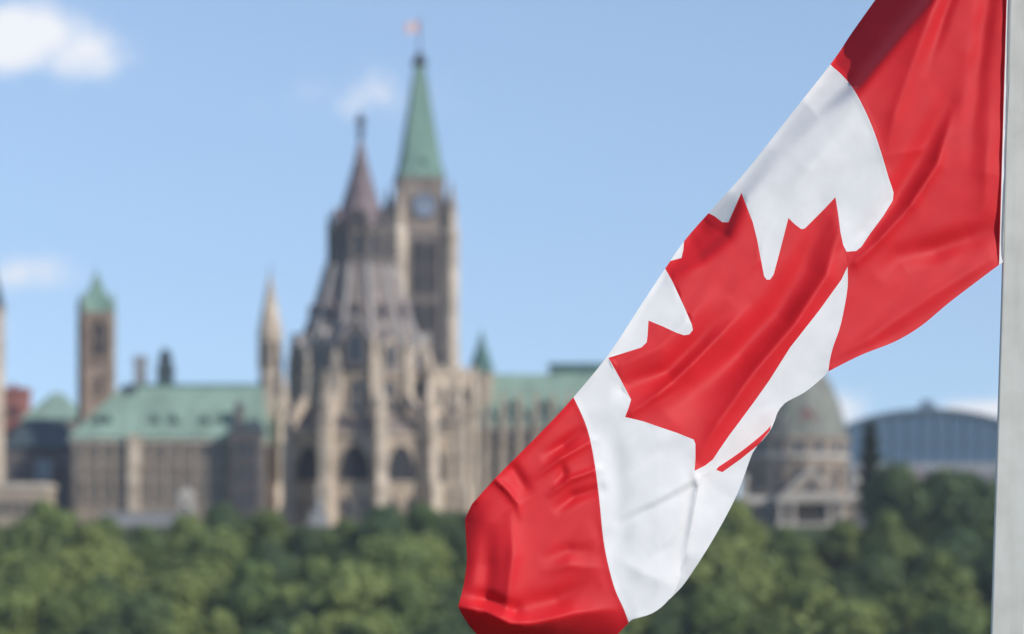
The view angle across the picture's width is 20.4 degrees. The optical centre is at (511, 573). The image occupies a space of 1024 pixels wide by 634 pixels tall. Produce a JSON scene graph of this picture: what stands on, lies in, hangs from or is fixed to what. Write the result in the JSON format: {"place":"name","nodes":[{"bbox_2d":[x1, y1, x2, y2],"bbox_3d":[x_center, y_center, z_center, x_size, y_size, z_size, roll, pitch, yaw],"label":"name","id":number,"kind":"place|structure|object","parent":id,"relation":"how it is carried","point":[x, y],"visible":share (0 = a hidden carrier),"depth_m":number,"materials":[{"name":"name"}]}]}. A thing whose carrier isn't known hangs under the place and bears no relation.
{"place":"outdoors","nodes":[
{"label":"outdoors","id":0,"kind":"place"},
{"bbox_2d":[0,289,5,482],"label":"stone tower","id":1,"kind":"structure","parent":0,"point":[2,355],"depth_m":487.73,"materials":[{"name":"stone"}]},
{"bbox_2d":[4,383,31,482],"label":"brick block","id":2,"kind":"structure","parent":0,"point":[17,403],"depth_m":600.00,"materials":[{"name":"red brick"}]},
{"bbox_2d":[0,483,58,525],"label":"stone building","id":3,"kind":"structure","parent":0,"point":[17,500],"depth_m":468.00,"materials":[{"name":"stone"}]},
{"bbox_2d":[4,419,73,513],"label":"slate roofed building","id":4,"kind":"structure","parent":0,"point":[38,450],"depth_m":538.00,"materials":[{"name":"stone"}]},
{"bbox_2d":[34,459,51,480],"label":"window","id":5,"kind":"structure","parent":4,"relation":"in","point":[42,467],"depth_m":537.97,"materials":[{"name":"blue glass"}]},
{"bbox_2d":[20,393,76,430],"bbox_3d":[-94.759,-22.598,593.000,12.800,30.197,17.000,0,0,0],"label":"roof","id":6,"kind":"structure","parent":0,"point":[57,406],"depth_m":586.98,"materials":[{"name":"green metal"}]},
{"bbox_2d":[77,266,115,427],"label":"bell tower","id":7,"kind":"structure","parent":0,"point":[96,350],"depth_m":557.52,"materials":[{"name":"brown stone"}]},
{"bbox_2d":[90,318,107,357],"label":"window","id":8,"kind":"structure","parent":7,"relation":"in","point":[98,332],"depth_m":557.22,"materials":[{"name":"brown glass"}]},
{"bbox_2d":[257,111,477,525],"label":"library building","id":9,"kind":"structure","parent":0,"point":[368,407],"depth_m":490.28,"materials":[{"name":"stone"}]},
{"bbox_2d":[293,443,318,483],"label":"window","id":10,"kind":"structure","parent":9,"relation":"in","point":[306,464],"depth_m":486.73,"materials":[{"name":"glass"}]},
{"bbox_2d":[315,378,323,415],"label":"window","id":11,"kind":"structure","parent":9,"relation":"in","point":[319,388],"depth_m":490.66,"materials":[{"name":"glass"}]},
{"bbox_2d":[335,442,373,482],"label":"window","id":12,"kind":"structure","parent":9,"relation":"in","point":[354,464],"depth_m":484.36,"materials":[{"name":"glass"}]},
{"bbox_2d":[347,377,364,414],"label":"window","id":13,"kind":"structure","parent":9,"relation":"in","point":[355,393],"depth_m":488.51,"materials":[{"name":"glass"}]},
{"bbox_2d":[384,378,397,415],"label":"window","id":14,"kind":"structure","parent":9,"relation":"in","point":[390,386],"depth_m":490.19,"materials":[{"name":"glass"}]},
{"bbox_2d":[388,443,418,483],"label":"window","id":15,"kind":"structure","parent":9,"relation":"in","point":[402,463],"depth_m":486.37,"materials":[{"name":"glass"}]},
{"bbox_2d":[438,445,447,484],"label":"window","id":16,"kind":"structure","parent":9,"relation":"in","point":[442,467],"depth_m":493.43,"materials":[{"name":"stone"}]},
{"bbox_2d":[0,526,905,633],"bbox_3d":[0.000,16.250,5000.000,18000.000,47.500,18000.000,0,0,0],"label":"ground","id":17,"kind":"structure","parent":0,"point":[811,533],"depth_m":450.98,"materials":[{"name":"green plant"}]},
{"bbox_2d":[0,549,33,585],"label":"broadleaf tree","id":18,"kind":"object","parent":17,"relation":"on","point":[7,557],"visible":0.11,"depth_m":407.84,"materials":[{"name":"green plant"}]},
{"bbox_2d":[0,583,54,633],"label":"broadleaf tree","id":19,"kind":"object","parent":17,"relation":"on","point":[19,607],"visible":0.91,"depth_m":368.69,"materials":[{"name":"green plant"}]},
{"bbox_2d":[0,498,80,560],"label":"broadleaf tree","id":20,"kind":"object","parent":17,"relation":"on","point":[49,527],"visible":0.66,"depth_m":432.40,"materials":[{"name":"green plant"}]},
{"bbox_2d":[2,556,79,601],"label":"broadleaf tree","id":21,"kind":"object","parent":17,"relation":"on","point":[40,577],"visible":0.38,"depth_m":385.72,"materials":[{"name":"green plant"}]},
{"bbox_2d":[35,584,118,633],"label":"broadleaf tree","id":22,"kind":"object","parent":17,"relation":"on","point":[75,611],"visible":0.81,"depth_m":371.19,"materials":[{"name":"green plant"}]},
{"bbox_2d":[40,522,154,596],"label":"broadleaf tree","id":23,"kind":"object","parent":17,"relation":"on","point":[85,552],"visible":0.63,"depth_m":406.56,"materials":[{"name":"green plant"}]},
{"bbox_2d":[84,515,125,546],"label":"broadleaf tree","id":24,"kind":"object","parent":17,"relation":"on","point":[110,528],"visible":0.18,"depth_m":435.95,"materials":[{"name":"green plant"}]},
{"bbox_2d":[83,572,136,612],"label":"broadleaf tree","id":25,"kind":"object","parent":17,"relation":"on","point":[109,585],"visible":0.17,"depth_m":386.37,"materials":[{"name":"green plant"}]},
{"bbox_2d":[83,588,174,633],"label":"broadleaf tree","id":26,"kind":"object","parent":17,"relation":"on","point":[141,613],"visible":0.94,"depth_m":364.86,"materials":[{"name":"green plant"}]},
{"bbox_2d":[122,566,150,591],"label":"broadleaf tree","id":27,"kind":"object","parent":17,"relation":"on","point":[137,577],"visible":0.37,"depth_m":408.47,"materials":[{"name":"green plant"}]},
{"bbox_2d":[120,523,169,576],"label":"broadleaf tree","id":28,"kind":"object","parent":17,"relation":"on","point":[149,547],"visible":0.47,"depth_m":430.44,"materials":[{"name":"green plant"}]},
{"bbox_2d":[101,512,194,525],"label":"retaining wall","id":29,"kind":"structure","parent":17,"relation":"on","point":[142,518],"depth_m":455.00,"materials":[{"name":"grey stone"}]},
{"bbox_2d":[68,348,277,525],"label":"parliament wing","id":30,"kind":"structure","parent":17,"relation":"on","point":[140,444],"depth_m":476.00,"materials":[{"name":"beige stone"}]},
{"bbox_2d":[77,481,85,505],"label":"window","id":31,"kind":"structure","parent":30,"relation":"in","point":[81,485],"depth_m":475.92,"materials":[{"name":"glass"}]},
{"bbox_2d":[91,481,99,505],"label":"window","id":32,"kind":"structure","parent":30,"relation":"in","point":[95,485],"depth_m":475.92,"materials":[{"name":"glass"}]},
{"bbox_2d":[104,481,113,505],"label":"window","id":33,"kind":"structure","parent":30,"relation":"in","point":[109,485],"depth_m":475.92,"materials":[{"name":"glass"}]},
{"bbox_2d":[117,481,126,505],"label":"window","id":34,"kind":"structure","parent":30,"relation":"in","point":[122,485],"depth_m":475.92,"materials":[{"name":"glass"}]},
{"bbox_2d":[143,443,151,461],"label":"window","id":35,"kind":"structure","parent":30,"relation":"in","point":[147,448],"depth_m":475.92,"materials":[{"name":"glass"}]},
{"bbox_2d":[143,481,152,505],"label":"window","id":36,"kind":"structure","parent":30,"relation":"in","point":[147,486],"depth_m":475.92,"materials":[{"name":"glass"}]},
{"bbox_2d":[157,481,165,505],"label":"window","id":37,"kind":"structure","parent":30,"relation":"in","point":[161,485],"depth_m":475.92,"materials":[{"name":"glass"}]},
{"bbox_2d":[171,481,179,505],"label":"window","id":38,"kind":"structure","parent":30,"relation":"in","point":[175,485],"depth_m":475.92,"materials":[{"name":"glass"}]},
{"bbox_2d":[198,481,207,505],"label":"window","id":39,"kind":"structure","parent":30,"relation":"in","point":[203,486],"depth_m":475.92,"materials":[{"name":"glass"}]},
{"bbox_2d":[212,481,221,505],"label":"window","id":40,"kind":"structure","parent":30,"relation":"in","point":[217,486],"depth_m":475.92,"materials":[{"name":"glass"}]},
{"bbox_2d":[212,443,221,461],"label":"window","id":41,"kind":"structure","parent":30,"relation":"in","point":[217,449],"depth_m":475.92,"materials":[{"name":"glass"}]},
{"bbox_2d":[161,512,204,559],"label":"broadleaf tree","id":42,"kind":"object","parent":17,"relation":"on","point":[183,526],"visible":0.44,"depth_m":433.24,"materials":[{"name":"green plant"}]},
{"bbox_2d":[147,570,220,625],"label":"broadleaf tree","id":43,"kind":"object","parent":17,"relation":"on","point":[184,593],"visible":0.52,"depth_m":386.91,"materials":[{"name":"green plant"}]},
{"bbox_2d":[177,487,195,511],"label":"stone shelter","id":44,"kind":"object","parent":17,"relation":"on","point":[187,496],"visible":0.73,"depth_m":462.80,"materials":[{"name":"stone"}]},
{"bbox_2d":[147,607,260,633],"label":"broadleaf tree","id":45,"kind":"object","parent":17,"relation":"on","point":[219,621],"visible":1,"depth_m":365.06,"materials":[{"name":"green plant"}]},
{"bbox_2d":[154,526,274,607],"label":"broadleaf tree","id":46,"kind":"object","parent":17,"relation":"on","point":[212,556],"visible":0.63,"depth_m":407.83,"materials":[{"name":"green plant"}]},
{"bbox_2d":[202,501,256,558],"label":"broadleaf tree","id":47,"kind":"object","parent":17,"relation":"on","point":[225,514],"visible":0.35,"depth_m":438.45,"materials":[{"name":"green plant"}]},
{"bbox_2d":[197,556,282,633],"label":"broadleaf tree","id":48,"kind":"object","parent":17,"relation":"on","point":[244,595],"visible":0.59,"depth_m":384.36,"materials":[{"name":"green plant"}]},
{"bbox_2d":[240,508,296,560],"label":"broadleaf tree","id":49,"kind":"object","parent":17,"relation":"on","point":[269,527],"visible":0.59,"depth_m":437.16,"materials":[{"name":"green plant"}]},
{"bbox_2d":[241,614,302,633],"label":"broadleaf tree","id":50,"kind":"object","parent":17,"relation":"on","point":[281,625],"visible":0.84,"depth_m":366.58,"materials":[{"name":"green plant"}]},
{"bbox_2d":[250,538,303,590],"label":"broadleaf tree","id":51,"kind":"object","parent":17,"relation":"on","point":[277,559],"visible":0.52,"depth_m":414.51,"materials":[{"name":"green plant"}]},
{"bbox_2d":[255,556,329,626],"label":"broadleaf tree","id":52,"kind":"object","parent":17,"relation":"on","point":[296,584],"visible":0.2,"depth_m":385.96,"materials":[{"name":"green plant"}]},
{"bbox_2d":[291,525,326,560],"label":"broadleaf tree","id":53,"kind":"object","parent":17,"relation":"on","point":[306,538],"visible":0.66,"depth_m":434.19,"materials":[{"name":"green plant"}]},
{"bbox_2d":[307,497,328,525],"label":"stone monument","id":54,"kind":"object","parent":17,"relation":"on","point":[318,516],"visible":0.97,"depth_m":459.05,"materials":[{"name":"grey stone"}]},
{"bbox_2d":[266,561,398,633],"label":"broadleaf tree","id":55,"kind":"object","parent":17,"relation":"on","point":[340,598],"visible":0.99,"depth_m":367.68,"materials":[{"name":"green plant"}]},
{"bbox_2d":[317,516,365,565],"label":"broadleaf tree","id":56,"kind":"object","parent":17,"relation":"on","point":[342,547],"visible":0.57,"depth_m":434.46,"materials":[{"name":"green plant"}]},
{"bbox_2d":[353,501,409,554],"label":"broadleaf tree","id":57,"kind":"object","parent":17,"relation":"on","point":[387,518],"visible":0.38,"depth_m":433.18,"materials":[{"name":"green plant"}]},
{"bbox_2d":[346,580,452,633],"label":"broadleaf tree","id":58,"kind":"object","parent":17,"relation":"on","point":[408,601],"visible":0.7,"depth_m":368.06,"materials":[{"name":"green plant"}]},
{"bbox_2d":[343,532,458,620],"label":"broadleaf tree","id":59,"kind":"object","parent":17,"relation":"on","point":[401,561],"visible":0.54,"depth_m":391.78,"materials":[{"name":"green plant"}]},
{"bbox_2d":[384,17,458,371],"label":"clock tower","id":60,"kind":"structure","parent":17,"relation":"on","point":[422,211],"depth_m":595.10,"materials":[{"name":"grey stone"}]},
{"bbox_2d":[412,297,424,332],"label":"window","id":61,"kind":"structure","parent":60,"relation":"in","point":[418,317],"depth_m":594.32,"materials":[{"name":"glass"}]},
{"bbox_2d":[412,236,424,294],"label":"window","id":62,"kind":"structure","parent":60,"relation":"in","point":[418,248],"depth_m":594.32,"materials":[{"name":"glass"}]},
{"bbox_2d":[425,298,437,361],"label":"window","id":63,"kind":"structure","parent":60,"relation":"in","point":[431,310],"depth_m":595.04,"materials":[{"name":"glass"}]},
{"bbox_2d":[425,237,437,295],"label":"window","id":64,"kind":"structure","parent":60,"relation":"in","point":[431,249],"depth_m":594.90,"materials":[{"name":"glass"}]},
{"bbox_2d":[400,533,460,578],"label":"broadleaf tree","id":65,"kind":"object","parent":17,"relation":"on","point":[442,552],"visible":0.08,"depth_m":411.39,"materials":[{"name":"green plant"}]},
{"bbox_2d":[400,502,461,566],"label":"broadleaf tree","id":66,"kind":"object","parent":17,"relation":"on","point":[421,516],"visible":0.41,"depth_m":435.99,"materials":[{"name":"green plant"}]},
{"bbox_2d":[420,578,462,620],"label":"broadleaf tree","id":67,"kind":"object","parent":17,"relation":"on","point":[449,599],"visible":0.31,"depth_m":391.03,"materials":[{"name":"green plant"}]},
{"bbox_2d":[417,611,475,633],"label":"broadleaf tree","id":68,"kind":"object","parent":17,"relation":"on","point":[459,625],"visible":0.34,"depth_m":364.40,"materials":[{"name":"green plant"}]},
{"bbox_2d":[428,509,466,563],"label":"broadleaf tree","id":69,"kind":"object","parent":17,"relation":"on","point":[452,527],"visible":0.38,"depth_m":435.89,"materials":[{"name":"green plant"}]},
{"bbox_2d":[446,551,466,587],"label":"broadleaf tree","id":70,"kind":"object","parent":17,"relation":"on","point":[458,575],"visible":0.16,"depth_m":410.16,"materials":[{"name":"green plant"}]},
{"bbox_2d":[622,614,652,633],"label":"broadleaf tree","id":71,"kind":"object","parent":17,"relation":"on","point":[639,623],"visible":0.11,"depth_m":369.23,"materials":[{"name":"green plant"}]},
{"bbox_2d":[641,613,688,633],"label":"broadleaf tree","id":72,"kind":"object","parent":17,"relation":"on","point":[669,626],"visible":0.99,"depth_m":369.41,"materials":[{"name":"green plant"}]},
{"bbox_2d":[643,593,690,633],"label":"broadleaf tree","id":73,"kind":"object","parent":17,"relation":"on","point":[674,604],"visible":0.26,"depth_m":386.56,"materials":[{"name":"green plant"}]},
{"bbox_2d":[684,585,757,633],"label":"broadleaf tree","id":74,"kind":"object","parent":17,"relation":"on","point":[718,612],"visible":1,"depth_m":368.62,"materials":[{"name":"green plant"}]},
{"bbox_2d":[676,530,784,620],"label":"broadleaf tree","id":75,"kind":"object","parent":17,"relation":"on","point":[727,562],"visible":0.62,"depth_m":387.75,"materials":[{"name":"green plant"}]},
{"bbox_2d":[724,498,771,554],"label":"broadleaf tree","id":76,"kind":"object","parent":17,"relation":"on","point":[738,517],"visible":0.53,"depth_m":436.50,"materials":[{"name":"green plant"}]},
{"bbox_2d":[732,535,790,578],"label":"broadleaf tree","id":77,"kind":"object","parent":17,"relation":"on","point":[771,565],"visible":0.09,"depth_m":405.95,"materials":[{"name":"green plant"}]},
{"bbox_2d":[762,525,814,563],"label":"broadleaf tree","id":78,"kind":"object","parent":17,"relation":"on","point":[781,540],"visible":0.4,"depth_m":436.50,"materials":[{"name":"green plant"}]},
{"bbox_2d":[769,553,834,613],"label":"broadleaf tree","id":79,"kind":"object","parent":17,"relation":"on","point":[802,568],"visible":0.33,"depth_m":390.97,"materials":[{"name":"green plant"}]},
{"bbox_2d":[780,540,825,577],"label":"broadleaf tree","id":80,"kind":"object","parent":17,"relation":"on","point":[797,548],"visible":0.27,"depth_m":415.18,"materials":[{"name":"green plant"}]},
{"bbox_2d":[741,580,888,633],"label":"broadleaf tree","id":81,"kind":"object","parent":17,"relation":"on","point":[818,611],"visible":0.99,"depth_m":367.87,"materials":[{"name":"green plant"}]},
{"bbox_2d":[813,518,867,571],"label":"broadleaf tree","id":82,"kind":"object","parent":17,"relation":"on","point":[840,545],"visible":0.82,"depth_m":435.49,"materials":[{"name":"green plant"}]},
{"bbox_2d":[821,551,906,612],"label":"broadleaf tree","id":83,"kind":"object","parent":17,"relation":"on","point":[875,578],"visible":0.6,"depth_m":387.26,"materials":[{"name":"green plant"}]},
{"bbox_2d":[851,420,883,526],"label":"conifer tree","id":84,"kind":"object","parent":17,"relation":"on","point":[871,456],"visible":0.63,"depth_m":451.27,"materials":[{"name":"green plant"}]},
{"bbox_2d":[850,509,924,575],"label":"broadleaf tree","id":85,"kind":"object","parent":17,"relation":"on","point":[891,538],"visible":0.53,"depth_m":412.58,"materials":[{"name":"green plant"}]},
{"bbox_2d":[875,604,903,633],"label":"broadleaf tree","id":86,"kind":"object","parent":17,"relation":"on","point":[895,628],"visible":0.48,"depth_m":372.14,"materials":[{"name":"green plant"}]},
{"bbox_2d":[857,457,933,552],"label":"broadleaf tree","id":87,"kind":"object","parent":17,"relation":"on","point":[894,488],"visible":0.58,"depth_m":433.33,"materials":[{"name":"green plant"}]},
{"bbox_2d":[907,468,964,547],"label":"broadleaf tree","id":88,"kind":"object","parent":17,"relation":"on","point":[927,530],"visible":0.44,"depth_m":434.81,"materials":[{"name":"green plant"}]},
{"bbox_2d":[884,548,988,633],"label":"broadleaf tree","id":89,"kind":"object","parent":17,"relation":"on","point":[929,585],"visible":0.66,"depth_m":386.31,"materials":[{"name":"green plant"}]},
{"bbox_2d":[909,598,990,633],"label":"broadleaf tree","id":90,"kind":"object","parent":17,"relation":"on","point":[957,618],"visible":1,"depth_m":363.26,"materials":[{"name":"green plant"}]},
{"bbox_2d":[914,523,985,590],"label":"broadleaf tree","id":91,"kind":"object","parent":17,"relation":"on","point":[964,546],"visible":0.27,"depth_m":408.06,"materials":[{"name":"green plant"}]},
{"bbox_2d":[923,466,994,533],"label":"broadleaf tree","id":92,"kind":"object","parent":17,"relation":"on","point":[973,502],"visible":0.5,"depth_m":433.23,"materials":[{"name":"green plant"}]},
{"bbox_2d":[970,544,992,614],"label":"broadleaf tree","id":93,"kind":"object","parent":17,"relation":"on","point":[983,566],"visible":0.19,"depth_m":391.38,"materials":[{"name":"green plant"}]},
{"bbox_2d":[972,510,993,546],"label":"broadleaf tree","id":94,"kind":"object","parent":17,"relation":"on","point":[986,527],"visible":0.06,"depth_m":415.02,"materials":[{"name":"green plant"}]},
{"bbox_2d":[991,0,1023,633],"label":"flagpole","id":95,"kind":"object","parent":17,"relation":"on","point":[1007,610],"visible":0.92,"depth_m":7.75,"materials":[{"name":"metal"}]},
{"bbox_2d":[458,0,1009,633],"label":"flag","id":96,"kind":"object","parent":95,"relation":"attached to","point":[858,210],"visible":1,"depth_m":7.55,"materials":[{"name":"red fabric"}]},
{"bbox_2d":[0,0,1001,496],"label":"sky","id":97,"kind":"structure","parent":0,"point":[182,151],"materials":[{"name":"blue"}]},
{"bbox_2d":[469,330,601,496],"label":"parliament wing","id":98,"kind":"structure","parent":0,"point":[518,414],"depth_m":546.52,"materials":[{"name":"beige stone"}]},
{"bbox_2d":[735,375,859,525],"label":"domed building","id":99,"kind":"structure","parent":0,"point":[797,472],"depth_m":468.63,"materials":[{"name":"grey stone"}]},
{"bbox_2d":[755,465,764,489],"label":"window","id":100,"kind":"structure","parent":99,"relation":"in","point":[760,472],"depth_m":470.72,"materials":[{"name":"grey glass"}]},
{"bbox_2d":[764,504,772,523],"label":"window","id":101,"kind":"structure","parent":99,"relation":"in","point":[768,508],"depth_m":467.97,"materials":[{"name":"glass"}]},
{"bbox_2d":[773,464,783,489],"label":"window","id":102,"kind":"structure","parent":99,"relation":"in","point":[778,472],"depth_m":468.88,"materials":[{"name":"grey glass"}]},
{"bbox_2d":[793,441,805,453],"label":"window","id":103,"kind":"structure","parent":99,"relation":"in","point":[799,447],"depth_m":468.20,"materials":[{"name":"glass"}]},
{"bbox_2d":[817,504,825,522],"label":"window","id":104,"kind":"structure","parent":99,"relation":"in","point":[821,508],"depth_m":467.97,"materials":[{"name":"glass"}]},
{"bbox_2d":[832,465,840,489],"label":"window","id":105,"kind":"structure","parent":99,"relation":"in","point":[835,471],"depth_m":470.83,"materials":[{"name":"grey glass"}]},
{"bbox_2d":[845,400,996,525],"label":"glass hall","id":106,"kind":"structure","parent":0,"point":[926,435],"depth_m":820.00,"materials":[{"name":"blue glass"}]},
{"bbox_2d":[925,469,991,481],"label":"grey building","id":107,"kind":"structure","parent":0,"point":[985,473],"depth_m":659.70,"materials":[{"name":"concrete"}]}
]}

